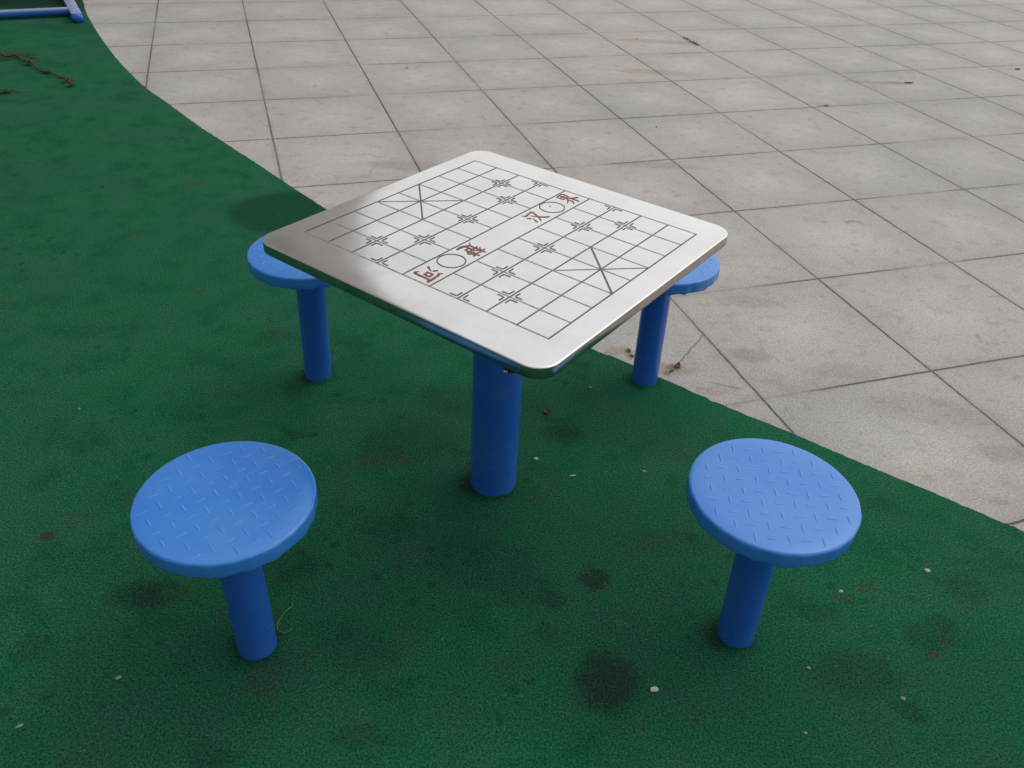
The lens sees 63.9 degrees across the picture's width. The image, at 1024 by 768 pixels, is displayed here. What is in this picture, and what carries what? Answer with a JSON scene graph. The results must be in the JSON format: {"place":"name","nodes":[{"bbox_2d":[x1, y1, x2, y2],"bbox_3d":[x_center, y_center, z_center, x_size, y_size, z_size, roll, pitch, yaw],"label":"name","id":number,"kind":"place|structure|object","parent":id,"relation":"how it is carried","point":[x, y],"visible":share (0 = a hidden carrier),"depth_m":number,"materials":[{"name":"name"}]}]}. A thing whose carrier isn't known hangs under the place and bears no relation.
{"place":"outdoors","nodes":[
{"label":"outdoors","id":0,"kind":"place"},
{"bbox_2d":[0,0,83,22],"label":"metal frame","id":1,"kind":"object","parent":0,"point":[71,9],"visible":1,"depth_m":6.16,"materials":[{"name":"blue paint"}]},
{"bbox_2d":[0,0,1023,767],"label":"rubber flooring","id":2,"kind":"object","parent":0,"point":[560,604],"visible":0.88,"depth_m":2.08,"materials":[{"name":"green rubber"}]},
{"bbox_2d":[0,89,32,94],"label":"dead twig","id":3,"kind":"object","parent":2,"relation":"on","point":[5,90],"visible":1,"depth_m":4.75,"materials":[{"name":"brown plant"}]},
{"bbox_2d":[0,49,75,86],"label":"dead branch","id":4,"kind":"object","parent":2,"relation":"on","point":[12,55],"visible":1,"depth_m":5.22,"materials":[{"name":"brown plant"}]},
{"bbox_2d":[130,441,317,659],"bbox_3d":[-0.557,0.397,1.697,0.340,0.451,0.340,3,36,0],"label":"round stool","id":5,"kind":"object","parent":2,"relation":"on","point":[235,516],"visible":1,"depth_m":1.56,"materials":[{"name":"blue paint"}]},
{"bbox_2d":[277,602,292,632],"bbox_3d":[-0.520,0.535,1.883,0.035,0.004,0.086,-4,37,-10],"label":"string","id":6,"kind":"object","parent":2,"relation":"on","point":[281,617],"visible":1,"depth_m":1.87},
{"bbox_2d":[247,236,331,381],"bbox_3d":[-0.608,-0.208,2.528,0.340,0.451,0.340,3,36,0],"label":"round stool","id":7,"kind":"object","parent":2,"relation":"on","point":[263,266],"visible":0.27,"depth_m":2.46,"materials":[{"name":"blue paint"}]},
{"bbox_2d":[263,151,727,496],"bbox_3d":[-0.036,-0.033,2.071,0.773,0.755,0.773,26,42,28],"label":"game table","id":8,"kind":"object","parent":2,"relation":"on","point":[509,273],"visible":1,"depth_m":1.80,"materials":[{"name":"silver metal"}]},
{"bbox_2d":[632,254,719,385],"bbox_3d":[0.444,-0.201,2.600,0.340,0.451,0.340,3,36,0],"label":"round stool","id":9,"kind":"object","parent":2,"relation":"on","point":[703,276],"visible":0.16,"depth_m":2.56,"materials":[{"name":"blue paint"}]},
{"bbox_2d":[686,438,861,647],"bbox_3d":[0.515,0.397,1.780,0.340,0.451,0.340,3,36,0],"label":"round stool","id":10,"kind":"object","parent":2,"relation":"on","point":[761,508],"visible":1,"depth_m":1.65,"materials":[{"name":"blue paint"}]},
{"bbox_2d":[83,0,1023,530],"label":"paving","id":11,"kind":"structure","parent":0,"point":[847,188],"depth_m":4.59,"materials":[{"name":"stone"}]},
{"bbox_2d":[651,686,658,691],"bbox_3d":[0.307,0.659,1.775,0.018,0.004,0.013,-12,39,-20],"label":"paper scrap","id":12,"kind":"object","parent":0,"point":[654,688],"visible":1,"depth_m":1.77,"materials":[{"name":"white paper"}]}
]}

